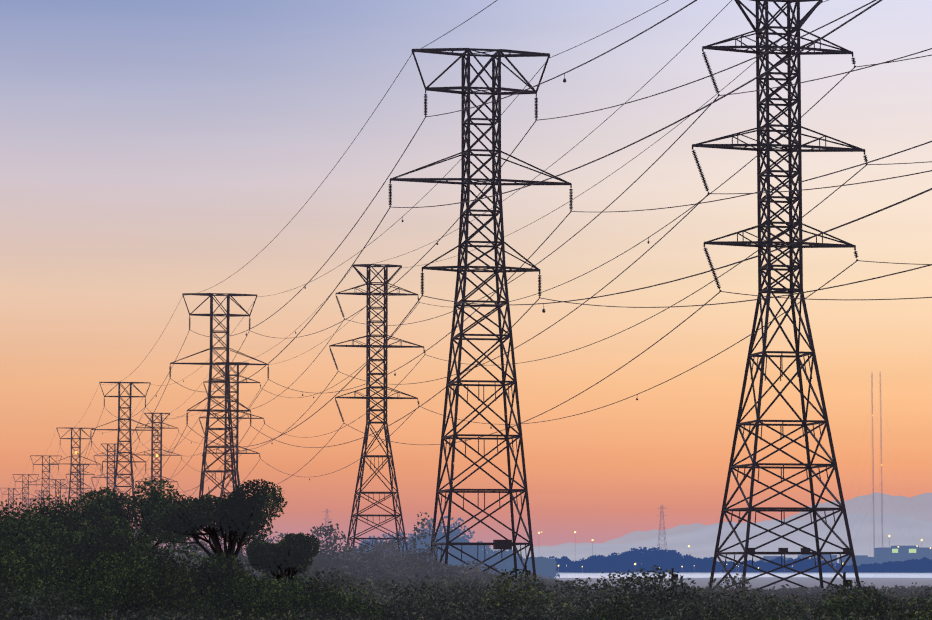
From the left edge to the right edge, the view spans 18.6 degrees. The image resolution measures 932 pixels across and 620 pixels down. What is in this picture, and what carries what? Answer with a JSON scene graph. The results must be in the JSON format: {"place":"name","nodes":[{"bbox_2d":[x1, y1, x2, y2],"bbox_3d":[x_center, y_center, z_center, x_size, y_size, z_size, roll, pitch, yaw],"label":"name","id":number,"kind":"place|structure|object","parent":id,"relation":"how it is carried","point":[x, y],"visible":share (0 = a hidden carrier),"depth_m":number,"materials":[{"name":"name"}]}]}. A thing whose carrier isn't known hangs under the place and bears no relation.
{"place":"outdoors","nodes":[
{"label":"outdoors","id":0,"kind":"place"},
{"bbox_2d":[0,488,24,515],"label":"tower","id":1,"kind":"structure","parent":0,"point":[13,494],"depth_m":1709.51,"materials":[{"name":"metal"}]},
{"bbox_2d":[0,494,151,575],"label":"bush","id":2,"kind":"object","parent":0,"point":[60,519],"depth_m":88.36,"materials":[{"name":"green plant"}]},
{"bbox_2d":[17,513,161,583],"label":"bush","id":3,"kind":"object","parent":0,"point":[80,542],"depth_m":83.27,"materials":[{"name":"green plant"}]},
{"bbox_2d":[68,478,197,555],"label":"tree","id":4,"kind":"object","parent":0,"point":[108,506],"depth_m":97.41,"materials":[{"name":"green plant"}]},
{"bbox_2d":[151,478,287,568],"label":"tree","id":5,"kind":"object","parent":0,"point":[237,506],"depth_m":93.38,"materials":[{"name":"green plant"}]},
{"bbox_2d":[245,532,319,582],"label":"tree","id":6,"kind":"object","parent":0,"point":[264,555],"depth_m":98.02,"materials":[{"name":"green plant"}]},
{"bbox_2d":[0,0,931,555],"label":"sky","id":7,"kind":"structure","parent":0,"point":[150,150],"materials":[{"name":"orange"}]},
{"bbox_2d":[490,492,931,552],"bbox_3d":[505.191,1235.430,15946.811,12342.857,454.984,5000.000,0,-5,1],"label":"hills","id":8,"kind":"structure","parent":0,"point":[921,508],"depth_m":15703.49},
{"bbox_2d":[519,513,931,570],"bbox_3d":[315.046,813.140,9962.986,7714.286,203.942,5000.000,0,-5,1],"label":"hills","id":9,"kind":"structure","parent":0,"point":[701,542],"depth_m":9337.65,"materials":[{"name":"grey"}]},
{"bbox_2d":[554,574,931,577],"bbox_3d":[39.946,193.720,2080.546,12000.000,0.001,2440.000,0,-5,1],"label":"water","id":10,"kind":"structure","parent":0,"point":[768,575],"depth_m":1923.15,"materials":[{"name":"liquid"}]},
{"bbox_2d":[556,572,931,590],"bbox_3d":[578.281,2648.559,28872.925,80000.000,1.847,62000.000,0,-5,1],"label":"water","id":11,"kind":"structure","parent":0,"point":[809,582],"depth_m":569.05,"materials":[{"name":"blue liquid"}]},
{"bbox_2d":[11,474,38,521],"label":"tower","id":12,"kind":"structure","parent":11,"relation":"on","point":[27,493],"depth_m":1468.71,"materials":[{"name":"metal"}]},
{"bbox_2d":[0,496,73,576],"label":"bush","id":13,"kind":"object","parent":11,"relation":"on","point":[25,531],"depth_m":79.92,"materials":[{"name":"green plant"}]},
{"bbox_2d":[25,455,65,515],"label":"tower","id":14,"kind":"structure","parent":11,"relation":"on","point":[43,471],"depth_m":1229.35,"materials":[{"name":"metal"}]},
{"bbox_2d":[47,479,70,514],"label":"tower","id":15,"kind":"structure","parent":11,"relation":"on","point":[56,492],"depth_m":1585.94,"materials":[{"name":"metal"}]},
{"bbox_2d":[50,427,100,514],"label":"tower","id":16,"kind":"structure","parent":11,"relation":"on","point":[79,457],"depth_m":990.11,"materials":[{"name":"metal"}]},
{"bbox_2d":[63,464,94,509],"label":"tower","id":17,"kind":"structure","parent":11,"relation":"on","point":[83,474],"depth_m":1363.49,"materials":[{"name":"metal"}]},
{"bbox_2d":[91,443,130,498],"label":"tower","id":18,"kind":"structure","parent":11,"relation":"on","point":[107,455],"depth_m":1140.86,"materials":[{"name":"metal"}]},
{"bbox_2d":[91,382,157,534],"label":"tower","id":19,"kind":"structure","parent":11,"relation":"on","point":[119,429],"depth_m":750.51,"materials":[{"name":"metal"}]},
{"bbox_2d":[90,398,158,471],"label":"insulators","id":20,"kind":"object","parent":19,"relation":"attached to","point":[91,435],"visible":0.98,"depth_m":750.83,"materials":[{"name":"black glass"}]},
{"bbox_2d":[135,413,180,547],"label":"tower","id":21,"kind":"structure","parent":11,"relation":"on","point":[160,455],"depth_m":918.97,"materials":[{"name":"metal"}]},
{"bbox_2d":[170,293,268,553],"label":"tower","id":22,"kind":"structure","parent":11,"relation":"on","point":[228,315],"depth_m":511.06,"materials":[{"name":"metal"}]},
{"bbox_2d":[169,317,268,425],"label":"insulators","id":23,"kind":"object","parent":22,"relation":"attached to","point":[267,370],"visible":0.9,"depth_m":511.50,"materials":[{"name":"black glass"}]},
{"bbox_2d":[199,362,263,551],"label":"tower","id":24,"kind":"structure","parent":11,"relation":"on","point":[236,417],"depth_m":696.19,"materials":[{"name":"metal"}]},
{"bbox_2d":[199,384,264,469],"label":"insulators","id":25,"kind":"object","parent":24,"relation":"attached to","point":[202,426],"visible":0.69,"depth_m":696.09,"materials":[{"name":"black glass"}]},
{"bbox_2d":[329,264,423,554],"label":"tower","id":26,"kind":"structure","parent":11,"relation":"on","point":[368,397],"depth_m":473.56,"materials":[{"name":"metal"}]},
{"bbox_2d":[330,296,425,421],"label":"insulators","id":27,"kind":"object","parent":26,"relation":"attached to","point":[336,366],"visible":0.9,"depth_m":472.77,"materials":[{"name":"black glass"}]},
{"bbox_2d":[339,516,559,578],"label":"bushes","id":28,"kind":"object","parent":11,"relation":"on","point":[545,567],"visible":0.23,"depth_m":583.45,"materials":[{"name":"grey plant"}]},
{"bbox_2d":[0,530,905,619],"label":"bushes","id":29,"kind":"object","parent":11,"relation":"on","point":[141,585],"depth_m":60.76,"materials":[{"name":"green plant"}]},
{"bbox_2d":[0,565,931,619],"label":"marsh scrub","id":30,"kind":"object","parent":11,"relation":"on","point":[669,604],"visible":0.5,"depth_m":59.86,"materials":[{"name":"green plant"}]},
{"bbox_2d":[0,567,931,619],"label":"green shrubs","id":31,"kind":"object","parent":11,"relation":"on","point":[521,592],"visible":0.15,"depth_m":67.49,"materials":[{"name":"green plant"}]},
{"bbox_2d":[3,522,931,619],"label":"dry seed heads","id":32,"kind":"object","parent":11,"relation":"on","point":[799,598],"visible":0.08,"depth_m":76.22,"materials":[{"name":"plant"}]},
{"bbox_2d":[390,48,571,580],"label":"tower","id":33,"kind":"structure","parent":11,"relation":"on","point":[467,182],"depth_m":271.46,"materials":[{"name":"metal"}]},
{"bbox_2d":[4,0,931,515],"bbox_3d":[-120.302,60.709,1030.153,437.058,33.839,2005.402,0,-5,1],"label":"conductors","id":34,"kind":"object","parent":33,"relation":"attached to","point":[558,248],"visible":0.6,"depth_m":276.02,"materials":[{"name":"black"}]},
{"bbox_2d":[20,74,649,503],"bbox_3d":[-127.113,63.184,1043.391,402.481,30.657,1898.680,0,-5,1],"label":"line markers","id":35,"kind":"object","parent":34,"relation":"attached to","point":[436,244],"visible":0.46,"depth_m":374.42,"materials":[{"name":"black plastic"}]},
{"bbox_2d":[388,93,572,297],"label":"insulators","id":36,"kind":"object","parent":33,"relation":"attached to","point":[570,195],"visible":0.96,"depth_m":272.18,"materials":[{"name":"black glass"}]},
{"bbox_2d":[323,505,667,551],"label":"lattice towers","id":37,"kind":"structure","parent":11,"relation":"on","point":[663,544],"depth_m":3537.18,"materials":[{"name":"metal"}]},
{"bbox_2d":[133,507,931,597],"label":"brush","id":38,"kind":"object","parent":11,"relation":"on","point":[347,565],"visible":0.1,"depth_m":195.18,"materials":[{"name":"grey plant"}]},
{"bbox_2d":[525,565,851,592],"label":"marsh posts","id":39,"kind":"object","parent":11,"relation":"on","point":[844,578],"visible":0.44,"depth_m":117.09,"materials":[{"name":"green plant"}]},
{"bbox_2d":[528,546,931,572],"bbox_3d":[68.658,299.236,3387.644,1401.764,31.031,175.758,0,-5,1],"label":"shore trees","id":40,"kind":"object","parent":11,"relation":"on","point":[643,558],"visible":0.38,"depth_m":3324.93,"materials":[{"name":"plant"}]},
{"bbox_2d":[558,540,930,572],"bbox_3d":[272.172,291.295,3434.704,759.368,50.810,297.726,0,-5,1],"label":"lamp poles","id":41,"kind":"object","parent":11,"relation":"on","point":[758,571],"visible":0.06,"depth_m":3574.64,"materials":[{"name":"grey metal"}]},
{"bbox_2d":[538,531,930,568],"bbox_3d":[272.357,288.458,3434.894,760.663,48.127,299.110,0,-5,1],"label":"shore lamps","id":42,"kind":"object","parent":41,"relation":"on","point":[726,564],"visible":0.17,"depth_m":3575.63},
{"bbox_2d":[692,0,864,590],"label":"tower","id":43,"kind":"structure","parent":11,"relation":"on","point":[769,242],"depth_m":250.95,"materials":[{"name":"metal"}]},
{"bbox_2d":[493,540,852,553],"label":"tower signs and boxes","id":44,"kind":"object","parent":43,"relation":"attached to","point":[502,544],"visible":0.88,"depth_m":244.57,"materials":[{"name":"metal"}]},
{"bbox_2d":[692,51,867,291],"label":"insulators","id":45,"kind":"object","parent":43,"relation":"attached to","point":[705,184],"visible":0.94,"depth_m":250.18,"materials":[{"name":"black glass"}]},
{"bbox_2d":[760,546,931,565],"bbox_3d":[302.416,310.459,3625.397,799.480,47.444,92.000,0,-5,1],"label":"buildings","id":46,"kind":"structure","parent":11,"relation":"on","point":[881,555],"depth_m":3582.48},
{"bbox_2d":[892,549,915,552],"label":"windows","id":47,"kind":"structure","parent":46,"relation":"attached to","point":[910,550],"depth_m":3575.73,"materials":[{"name":"glass"}]},
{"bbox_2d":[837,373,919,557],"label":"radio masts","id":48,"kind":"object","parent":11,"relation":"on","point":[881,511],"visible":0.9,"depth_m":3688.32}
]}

